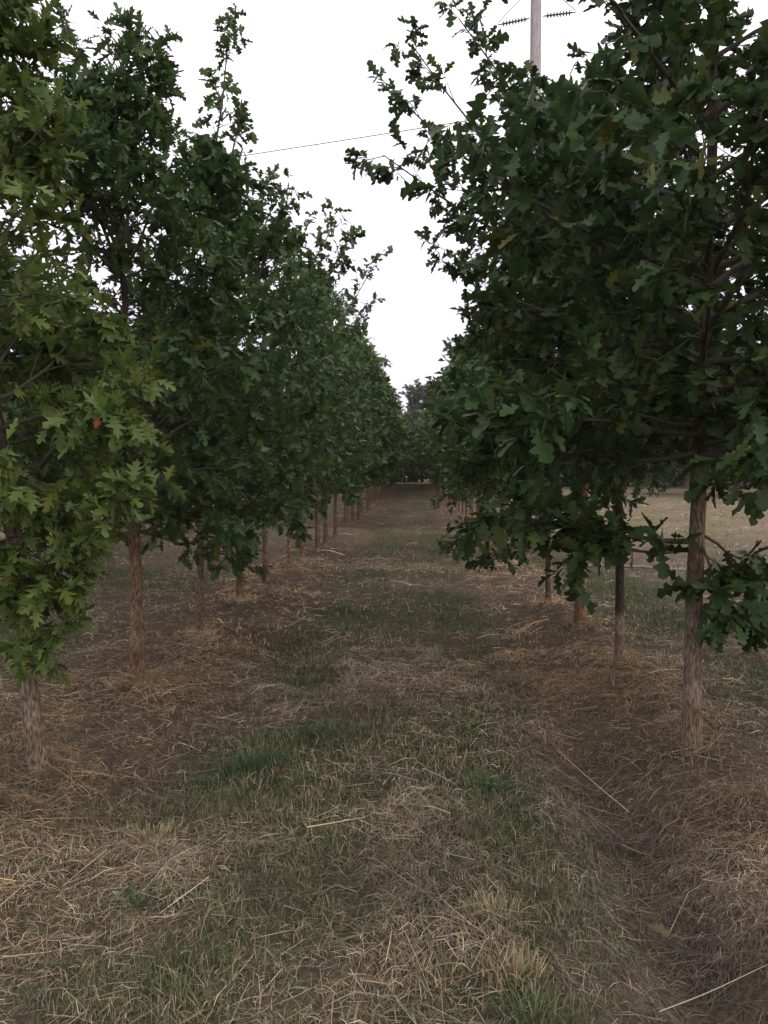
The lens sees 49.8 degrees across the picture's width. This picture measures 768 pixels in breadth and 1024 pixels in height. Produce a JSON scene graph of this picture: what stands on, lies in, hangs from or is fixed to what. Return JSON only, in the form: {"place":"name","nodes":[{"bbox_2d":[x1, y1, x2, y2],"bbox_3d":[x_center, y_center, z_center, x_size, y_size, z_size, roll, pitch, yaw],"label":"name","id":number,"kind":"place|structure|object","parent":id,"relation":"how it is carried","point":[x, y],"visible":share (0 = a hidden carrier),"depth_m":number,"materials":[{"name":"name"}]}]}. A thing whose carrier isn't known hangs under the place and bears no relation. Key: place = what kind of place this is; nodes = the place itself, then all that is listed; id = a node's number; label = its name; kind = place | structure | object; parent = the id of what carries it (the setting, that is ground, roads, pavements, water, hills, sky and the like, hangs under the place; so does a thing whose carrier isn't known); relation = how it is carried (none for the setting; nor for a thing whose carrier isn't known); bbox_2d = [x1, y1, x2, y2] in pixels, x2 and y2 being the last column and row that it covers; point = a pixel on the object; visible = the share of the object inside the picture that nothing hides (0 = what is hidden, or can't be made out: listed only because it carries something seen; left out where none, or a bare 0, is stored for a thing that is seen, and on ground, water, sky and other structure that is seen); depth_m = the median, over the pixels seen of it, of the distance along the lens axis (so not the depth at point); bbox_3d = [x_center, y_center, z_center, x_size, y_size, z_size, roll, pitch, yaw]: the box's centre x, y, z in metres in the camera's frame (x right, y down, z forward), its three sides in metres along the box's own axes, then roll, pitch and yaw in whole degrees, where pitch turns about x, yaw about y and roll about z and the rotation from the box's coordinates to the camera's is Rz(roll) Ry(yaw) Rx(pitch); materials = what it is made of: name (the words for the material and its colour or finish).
{"place":"outdoors","nodes":[
{"label":"outdoors","id":0,"kind":"place"},
{"bbox_2d":[0,476,767,1023],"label":"ground","id":1,"kind":"structure","parent":0,"point":[436,522],"depth_m":4.34,"materials":[{"name":"brown soil"}]},
{"bbox_2d":[1,279,22,456],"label":"oak tree","id":2,"kind":"object","parent":1,"relation":"on","point":[19,452],"visible":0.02,"depth_m":10.21,"materials":[{"name":"green plant"}]},
{"bbox_2d":[0,246,95,494],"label":"oak tree","id":3,"kind":"object","parent":1,"relation":"on","point":[11,272],"visible":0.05,"depth_m":11.81,"materials":[{"name":"green plant"}]},
{"bbox_2d":[14,302,144,551],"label":"oak tree","id":4,"kind":"object","parent":1,"relation":"on","point":[85,375],"visible":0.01,"depth_m":13.88,"materials":[{"name":"green plant"}]},
{"bbox_2d":[0,0,187,780],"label":"oak tree","id":5,"kind":"object","parent":1,"relation":"on","point":[57,341],"visible":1,"depth_m":3.75,"materials":[{"name":"green plant"}]},
{"bbox_2d":[35,353,159,548],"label":"oak tree","id":6,"kind":"object","parent":1,"relation":"on","point":[117,449],"depth_m":16.24,"materials":[{"name":"green plant"}]},
{"bbox_2d":[66,328,190,537],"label":"oak tree","id":7,"kind":"object","parent":1,"relation":"on","point":[144,526],"visible":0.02,"depth_m":18.86,"materials":[{"name":"green plant"}]},
{"bbox_2d":[99,878,172,917],"bbox_3d":[-0.853,1.341,2.882,0.261,0.075,0.213,0,3,2],"label":"grass tuft","id":8,"kind":"object","parent":1,"relation":"on","point":[138,901],"visible":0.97,"depth_m":2.88,"materials":[{"name":"plant"}]},
{"bbox_2d":[0,0,291,685],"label":"oak tree","id":9,"kind":"object","parent":1,"relation":"on","point":[110,140],"visible":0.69,"depth_m":5.47,"materials":[{"name":"green plant"}]},
{"bbox_2d":[122,814,190,840],"bbox_3d":[-0.951,1.326,3.469,0.312,0.095,0.242,0,3,2],"label":"grass tuft","id":10,"kind":"object","parent":1,"relation":"on","point":[161,825],"visible":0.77,"depth_m":3.48,"materials":[{"name":"plant"}]},
{"bbox_2d":[60,2,335,636],"bbox_3d":[-1.707,-1.551,7.231,2.248,5.586,1.973,-1,3,-20],"label":"oak tree","id":11,"kind":"object","parent":1,"relation":"on","point":[216,175],"visible":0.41,"depth_m":7.07,"materials":[{"name":"green plant"}]},
{"bbox_2d":[183,767,240,793],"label":"grass tuft","id":12,"kind":"object","parent":1,"relation":"on","point":[208,782],"visible":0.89,"depth_m":4.10,"materials":[{"name":"plant"}]},
{"bbox_2d":[132,149,339,600],"bbox_3d":[-1.696,-1.420,9.315,2.186,5.086,2.412,-2,3,-37],"label":"oak tree","id":13,"kind":"object","parent":1,"relation":"on","point":[280,225],"visible":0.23,"depth_m":9.09,"materials":[{"name":"green plant"}]},
{"bbox_2d":[216,743,291,776],"bbox_3d":[-0.672,1.275,4.263,0.431,0.148,0.344,0,3,2],"label":"grass tuft","id":14,"kind":"object","parent":1,"relation":"on","point":[257,758],"visible":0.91,"depth_m":4.26,"materials":[{"name":"plant"}]},
{"bbox_2d":[181,196,365,580],"bbox_3d":[-1.678,-1.514,10.954,2.896,5.132,2.266,0,3,2],"label":"oak tree","id":15,"kind":"object","parent":1,"relation":"on","point":[325,283],"visible":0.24,"depth_m":10.84,"materials":[{"name":"green plant"}]},
{"bbox_2d":[269,765,279,770],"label":"fallen leaf","id":16,"kind":"object","parent":1,"relation":"on","point":[275,768],"visible":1,"depth_m":4.05,"materials":[{"name":"brown plant"}]},
{"bbox_2d":[197,223,370,566],"bbox_3d":[-1.546,-1.765,12.884,2.097,5.491,2.744,2,3,36],"label":"oak tree","id":17,"kind":"object","parent":1,"relation":"on","point":[339,421],"visible":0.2,"depth_m":12.81,"materials":[{"name":"green plant"}]},
{"bbox_2d":[241,245,393,559],"bbox_3d":[-1.252,-1.782,14.018,2.539,5.405,2.352,-1,3,-22],"label":"oak tree","id":18,"kind":"object","parent":1,"relation":"on","point":[331,480],"visible":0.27,"depth_m":13.84,"materials":[{"name":"green plant"}]},
{"bbox_2d":[279,716,359,747],"bbox_3d":[-0.363,1.253,4.741,0.449,0.112,0.368,-1,3,-22],"label":"grass tuft","id":19,"kind":"object","parent":1,"relation":"on","point":[325,732],"visible":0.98,"depth_m":4.74,"materials":[{"name":"plant"}]},
{"bbox_2d":[274,281,378,545],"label":"oak tree","id":20,"kind":"object","parent":1,"relation":"on","point":[353,395],"visible":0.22,"depth_m":16.65,"materials":[{"name":"green plant"}]},
{"bbox_2d":[267,279,386,551],"bbox_3d":[-1.220,-1.746,15.290,2.567,5.212,2.537,0,3,2],"label":"oak tree","id":21,"kind":"object","parent":1,"relation":"on","point":[353,467],"visible":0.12,"depth_m":15.26,"materials":[{"name":"green plant"}]},
{"bbox_2d":[307,817,363,827],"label":"straw stalk","id":22,"kind":"object","parent":1,"relation":"on","point":[331,823],"visible":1,"depth_m":3.42,"materials":[{"name":"beige plant"}]},
{"bbox_2d":[279,297,396,537],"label":"oak tree","id":23,"kind":"object","parent":1,"relation":"on","point":[371,433],"visible":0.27,"depth_m":18.34,"materials":[{"name":"green plant"}]},
{"bbox_2d":[305,333,396,523],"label":"oak tree","id":24,"kind":"object","parent":1,"relation":"on","point":[389,439],"visible":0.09,"depth_m":22.50,"materials":[{"name":"green plant"}]},
{"bbox_2d":[310,338,393,527],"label":"oak tree","id":25,"kind":"object","parent":1,"relation":"on","point":[378,389],"visible":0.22,"depth_m":21.59,"materials":[{"name":"green plant"}]},
{"bbox_2d":[331,341,400,519],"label":"oak tree","id":26,"kind":"object","parent":1,"relation":"on","point":[389,484],"visible":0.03,"depth_m":25.14,"materials":[{"name":"green plant"}]},
{"bbox_2d":[341,339,403,520],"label":"oak tree","id":27,"kind":"object","parent":1,"relation":"on","point":[397,459],"visible":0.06,"depth_m":24.05,"materials":[{"name":"green plant"}]},
{"bbox_2d":[364,425,391,487],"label":"oak tree","id":28,"kind":"object","parent":1,"relation":"on","point":[375,474],"depth_m":28.05,"materials":[{"name":"green plant"}]},
{"bbox_2d":[355,365,408,516],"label":"oak tree","id":29,"kind":"object","parent":1,"relation":"on","point":[397,453],"visible":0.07,"depth_m":25.79,"materials":[{"name":"green plant"}]},
{"bbox_2d":[369,411,395,504],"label":"oak tree","id":30,"kind":"object","parent":1,"relation":"on","point":[391,476],"visible":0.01,"depth_m":34.53,"materials":[{"name":"green plant"}]},
{"bbox_2d":[0,499,767,1023],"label":"dry straw","id":31,"kind":"object","parent":1,"relation":"on","point":[736,895],"visible":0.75,"depth_m":3.44,"materials":[{"name":"beige plant"}]},
{"bbox_2d":[366,376,401,509],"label":"oak tree","id":32,"kind":"object","parent":1,"relation":"on","point":[394,471],"visible":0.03,"depth_m":31.11,"materials":[{"name":"green plant"}]},
{"bbox_2d":[368,369,403,497],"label":"oak tree","id":33,"kind":"object","parent":1,"relation":"on","point":[396,396],"visible":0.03,"depth_m":32.82,"materials":[{"name":"green plant"}]},
{"bbox_2d":[360,374,414,511],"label":"oak tree","id":34,"kind":"object","parent":1,"relation":"on","point":[409,452],"visible":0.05,"depth_m":29.43,"materials":[{"name":"green plant"}]},
{"bbox_2d":[372,388,408,502],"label":"oak tree","id":35,"kind":"object","parent":1,"relation":"on","point":[402,430],"visible":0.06,"depth_m":35.94,"materials":[{"name":"green plant"}]},
{"bbox_2d":[376,388,405,496],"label":"oak tree","id":36,"kind":"object","parent":1,"relation":"on","point":[401,465],"visible":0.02,"depth_m":41.48,"materials":[{"name":"green plant"}]},
{"bbox_2d":[374,401,409,500],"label":"oak tree","id":37,"kind":"object","parent":1,"relation":"on","point":[404,435],"visible":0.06,"depth_m":38.16,"materials":[{"name":"green plant"}]},
{"bbox_2d":[376,383,410,499],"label":"oak tree","id":38,"kind":"object","parent":1,"relation":"on","point":[404,445],"visible":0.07,"depth_m":40.41,"materials":[{"name":"green plant"}]},
{"bbox_2d":[380,396,407,496],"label":"oak tree","id":39,"kind":"object","parent":1,"relation":"on","point":[403,475],"depth_m":43.41,"materials":[{"name":"green plant"}]},
{"bbox_2d":[383,438,413,492],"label":"oak tree","id":40,"kind":"object","parent":1,"relation":"on","point":[407,439],"visible":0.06,"depth_m":48.27,"materials":[{"name":"green plant"}]},
{"bbox_2d":[391,431,414,483],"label":"oak tree","id":41,"kind":"object","parent":1,"relation":"on","point":[412,470],"visible":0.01,"depth_m":63.76,"materials":[{"name":"green plant"}]},
{"bbox_2d":[389,417,417,488],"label":"oak tree","id":42,"kind":"object","parent":1,"relation":"on","point":[409,442],"visible":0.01,"depth_m":56.89,"materials":[{"name":"green plant"}]},
{"bbox_2d":[393,455,416,478],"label":"oak tree","id":43,"kind":"object","parent":1,"relation":"on","point":[405,464],"depth_m":50.08,"materials":[{"name":"green plant"}]},
{"bbox_2d":[397,473,414,482],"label":"bush","id":44,"kind":"object","parent":1,"relation":"on","point":[402,480],"visible":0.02,"depth_m":83.05,"materials":[{"name":"green plant"}]},
{"bbox_2d":[398,409,416,467],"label":"oak tree","id":45,"kind":"object","parent":1,"relation":"on","point":[411,438],"visible":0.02,"depth_m":53.12,"materials":[{"name":"green plant"}]},
{"bbox_2d":[399,442,420,481],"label":"bush","id":46,"kind":"object","parent":1,"relation":"on","point":[417,478],"visible":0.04,"depth_m":83.22,"materials":[{"name":"green plant"}]},
{"bbox_2d":[402,378,432,480],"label":"woodland tree","id":47,"kind":"object","parent":1,"relation":"on","point":[413,403],"visible":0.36,"depth_m":96.34,"materials":[{"name":"green plant"}]},
{"bbox_2d":[413,416,426,466],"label":"oak tree","id":48,"kind":"object","parent":1,"relation":"on","point":[417,437],"visible":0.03,"depth_m":52.69,"materials":[{"name":"green plant"}]},
{"bbox_2d":[410,475,432,481],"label":"bush","id":49,"kind":"object","parent":1,"relation":"on","point":[415,480],"visible":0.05,"depth_m":83.83,"materials":[{"name":"green plant"}]},
{"bbox_2d":[404,428,441,493],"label":"oak tree","id":50,"kind":"object","parent":1,"relation":"on","point":[413,461],"visible":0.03,"depth_m":47.23,"materials":[{"name":"green plant"}]},
{"bbox_2d":[409,410,438,491],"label":"oak tree","id":51,"kind":"object","parent":1,"relation":"on","point":[412,431],"visible":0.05,"depth_m":51.16,"materials":[{"name":"green plant"}]},
{"bbox_2d":[411,421,437,488],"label":"oak tree","id":52,"kind":"object","parent":1,"relation":"on","point":[421,451],"depth_m":55.84,"materials":[{"name":"green plant"}]},
{"bbox_2d":[412,416,442,494],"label":"oak tree","id":53,"kind":"object","parent":1,"relation":"on","point":[416,421],"visible":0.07,"depth_m":45.83,"materials":[{"name":"green plant"}]},
{"bbox_2d":[405,377,454,501],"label":"oak tree","id":54,"kind":"object","parent":1,"relation":"on","point":[419,457],"visible":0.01,"depth_m":33.93,"materials":[{"name":"green plant"}]},
{"bbox_2d":[415,423,446,498],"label":"oak tree","id":55,"kind":"object","parent":1,"relation":"on","point":[419,464],"visible":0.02,"depth_m":40.72,"materials":[{"name":"green plant"}]},
{"bbox_2d":[410,401,453,501],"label":"oak tree","id":56,"kind":"object","parent":1,"relation":"on","point":[424,452],"depth_m":35.20,"materials":[{"name":"green plant"}]},
{"bbox_2d":[416,414,448,499],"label":"oak tree","id":57,"kind":"object","parent":1,"relation":"on","point":[421,436],"visible":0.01,"depth_m":39.10,"materials":[{"name":"green plant"}]},
{"bbox_2d":[418,397,446,493],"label":"oak tree","id":58,"kind":"object","parent":1,"relation":"on","point":[421,413],"visible":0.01,"depth_m":44.19,"materials":[{"name":"green plant"}]},
{"bbox_2d":[420,380,456,507],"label":"oak tree","id":59,"kind":"object","parent":1,"relation":"on","point":[428,449],"depth_m":32.02,"materials":[{"name":"green plant"}]},
{"bbox_2d":[423,439,461,510],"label":"oak tree","id":60,"kind":"object","parent":1,"relation":"on","point":[429,466],"visible":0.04,"depth_m":30.14,"materials":[{"name":"green plant"}]},
{"bbox_2d":[422,360,464,515],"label":"oak tree","id":61,"kind":"object","parent":1,"relation":"on","point":[437,471],"visible":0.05,"depth_m":26.71,"materials":[{"name":"green plant"}]},
{"bbox_2d":[423,354,464,512],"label":"oak tree","id":62,"kind":"object","parent":1,"relation":"on","point":[439,384],"visible":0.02,"depth_m":27.97,"materials":[{"name":"green plant"}]},
{"bbox_2d":[425,326,470,517],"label":"oak tree","id":63,"kind":"object","parent":1,"relation":"on","point":[433,385],"visible":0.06,"depth_m":25.19,"materials":[{"name":"green plant"}]},
{"bbox_2d":[416,339,497,517],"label":"oak tree","id":64,"kind":"object","parent":1,"relation":"on","point":[435,460],"visible":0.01,"depth_m":21.91,"materials":[{"name":"green plant"}]},
{"bbox_2d":[427,359,499,513],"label":"oak tree","id":65,"kind":"object","parent":1,"relation":"on","point":[438,498],"visible":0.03,"depth_m":18.49,"materials":[{"name":"green plant"}]},
{"bbox_2d":[430,343,498,512],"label":"oak tree","id":66,"kind":"object","parent":1,"relation":"on","point":[467,488],"depth_m":20.09,"materials":[{"name":"green plant"}]},
{"bbox_2d":[438,359,497,518],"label":"oak tree","id":67,"kind":"object","parent":1,"relation":"on","point":[442,486],"visible":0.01,"depth_m":23.62,"materials":[{"name":"green plant"}]},
{"bbox_2d":[443,715,509,734],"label":"grass tuft","id":68,"kind":"object","parent":1,"relation":"on","point":[462,725],"visible":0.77,"depth_m":4.86,"materials":[{"name":"plant"}]},
{"bbox_2d":[420,323,554,561],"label":"oak tree","id":69,"kind":"object","parent":1,"relation":"on","point":[494,479],"visible":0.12,"depth_m":13.28,"materials":[{"name":"green plant"}]},
{"bbox_2d":[457,769,525,795],"bbox_3d":[0.506,1.284,3.924,0.346,0.096,0.276,0,3,2],"label":"grass tuft","id":70,"kind":"object","parent":1,"relation":"on","point":[490,786],"visible":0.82,"depth_m":3.92,"materials":[{"name":"plant"}]},
{"bbox_2d":[461,885,526,925],"bbox_3d":[0.363,1.321,2.771,0.241,0.099,0.204,0,3,2],"label":"grass tuft","id":71,"kind":"object","parent":1,"relation":"on","point":[501,904],"visible":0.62,"depth_m":2.77,"materials":[{"name":"plant"}]},
{"bbox_2d":[430,350,563,514],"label":"oak tree","id":72,"kind":"object","parent":1,"relation":"on","point":[464,497],"visible":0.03,"depth_m":16.75,"materials":[{"name":"green plant"}]},
{"bbox_2d":[434,346,563,548],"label":"oak tree","id":73,"kind":"object","parent":1,"relation":"on","point":[445,445],"visible":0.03,"depth_m":15.31,"materials":[{"name":"green plant"}]},
{"bbox_2d":[470,937,554,999],"bbox_3d":[0.380,1.351,2.450,0.275,0.102,0.234,0,3,2],"label":"grass tuft","id":74,"kind":"object","parent":1,"relation":"on","point":[518,973],"visible":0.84,"depth_m":2.46,"materials":[{"name":"plant"}]},
{"bbox_2d":[483,979,578,1023],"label":"grass tuft","id":75,"kind":"object","parent":1,"relation":"on","point":[554,1005],"visible":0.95,"depth_m":2.31,"materials":[{"name":"plant"}]},
{"bbox_2d":[498,0,575,517],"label":"utility pole","id":76,"kind":"object","parent":1,"relation":"on","point":[535,31],"visible":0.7,"depth_m":20.26,"materials":[{"name":"grey wood"}]},
{"bbox_2d":[61,115,502,182],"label":"power line","id":77,"kind":"object","parent":76,"relation":"attached to","point":[343,140],"visible":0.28,"depth_m":21.98,"materials":[{"name":"grey metal"}]},
{"bbox_2d":[183,8,603,86],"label":"power line","id":78,"kind":"object","parent":76,"relation":"attached to","point":[364,51],"visible":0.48,"depth_m":21.79,"materials":[{"name":"black metal"}]},
{"bbox_2d":[170,73,739,154],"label":"power line","id":79,"kind":"object","parent":76,"relation":"attached to","point":[366,123],"visible":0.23,"depth_m":21.86,"materials":[{"name":"grey metal"}]},
{"bbox_2d":[436,199,669,604],"bbox_3d":[1.789,-1.260,8.885,2.076,4.768,2.460,-2,4,-43],"label":"oak tree","id":80,"kind":"object","parent":1,"relation":"on","point":[469,471],"visible":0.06,"depth_m":8.86,"materials":[{"name":"green plant"}]},
{"bbox_2d":[343,0,767,667],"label":"oak tree","id":81,"kind":"object","parent":1,"relation":"on","point":[523,90],"visible":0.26,"depth_m":5.96,"materials":[{"name":"green plant"}]},
{"bbox_2d":[400,0,767,755],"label":"oak tree","id":82,"kind":"object","parent":1,"relation":"on","point":[648,258],"visible":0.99,"depth_m":3.92,"materials":[{"name":"green plant"}]},
{"bbox_2d":[436,68,737,625],"bbox_3d":[1.831,-1.399,7.681,2.711,5.137,2.896,0,3,2],"label":"oak tree","id":83,"kind":"object","parent":1,"relation":"on","point":[505,555],"visible":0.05,"depth_m":7.49,"materials":[{"name":"green plant"}]},
{"bbox_2d":[562,754,629,812],"bbox_3d":[1.023,1.322,4.110,0.004,0.030,0.794,-1,3,-12],"label":"straw stalk","id":84,"kind":"object","parent":1,"relation":"on","point":[598,786],"visible":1,"depth_m":4.00,"materials":[{"name":"beige plant"}]},
{"bbox_2d":[552,473,665,486],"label":"bush","id":85,"kind":"object","parent":1,"relation":"on","point":[636,480],"depth_m":64.21,"materials":[{"name":"green plant"}]},
{"bbox_2d":[563,564,717,573],"bbox_3d":[4.488,0.891,12.108,3.869,0.065,0.777,3,4,45],"label":"irrigation hose","id":86,"kind":"object","parent":1,"relation":"on","point":[641,566],"visible":0.35,"depth_m":12.84,"materials":[{"name":"grey plastic"}]},
{"bbox_2d":[647,922,669,936],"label":"fallen leaf","id":87,"kind":"object","parent":1,"relation":"on","point":[661,930],"visible":1,"depth_m":2.77,"materials":[{"name":"brown plant"}]},
{"bbox_2d":[631,419,691,492],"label":"woodland tree","id":88,"kind":"object","parent":1,"relation":"on","point":[672,477],"visible":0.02,"depth_m":48.24,"materials":[{"name":"green plant"}]},
{"bbox_2d":[648,462,691,486],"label":"bush","id":89,"kind":"object","parent":1,"relation":"on","point":[679,483],"visible":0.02,"depth_m":65.28,"materials":[{"name":"green plant"}]},
{"bbox_2d":[643,328,724,487],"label":"woodland tree","id":90,"kind":"object","parent":1,"relation":"on","point":[685,477],"depth_m":61.00,"materials":[{"name":"green plant"}]},
{"bbox_2d":[659,964,767,1011],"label":"straw stalk","id":91,"kind":"object","parent":1,"relation":"on","point":[708,992],"visible":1,"depth_m":2.40,"materials":[{"name":"beige plant"}]},
{"bbox_2d":[704,951,732,965],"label":"fallen leaf","id":92,"kind":"object","parent":1,"relation":"on","point":[715,957],"visible":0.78,"depth_m":2.60,"materials":[{"name":"plant"}]},
{"bbox_2d":[712,339,760,497],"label":"woodland tree","id":93,"kind":"object","parent":1,"relation":"on","point":[751,473],"visible":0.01,"depth_m":43.15,"materials":[{"name":"green plant"}]},
{"bbox_2d":[712,475,762,485],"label":"bush","id":94,"kind":"object","parent":1,"relation":"on","point":[749,479],"depth_m":64.86,"materials":[{"name":"green plant"}]},
{"bbox_2d":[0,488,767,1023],"bbox_3d":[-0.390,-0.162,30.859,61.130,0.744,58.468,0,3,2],"label":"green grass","id":95,"kind":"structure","parent":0,"point":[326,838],"depth_m":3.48,"materials":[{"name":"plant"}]},
{"bbox_2d":[0,0,767,473],"label":"sky","id":96,"kind":"structure","parent":0,"point":[410,327],"materials":[{"name":"white"}]}
]}

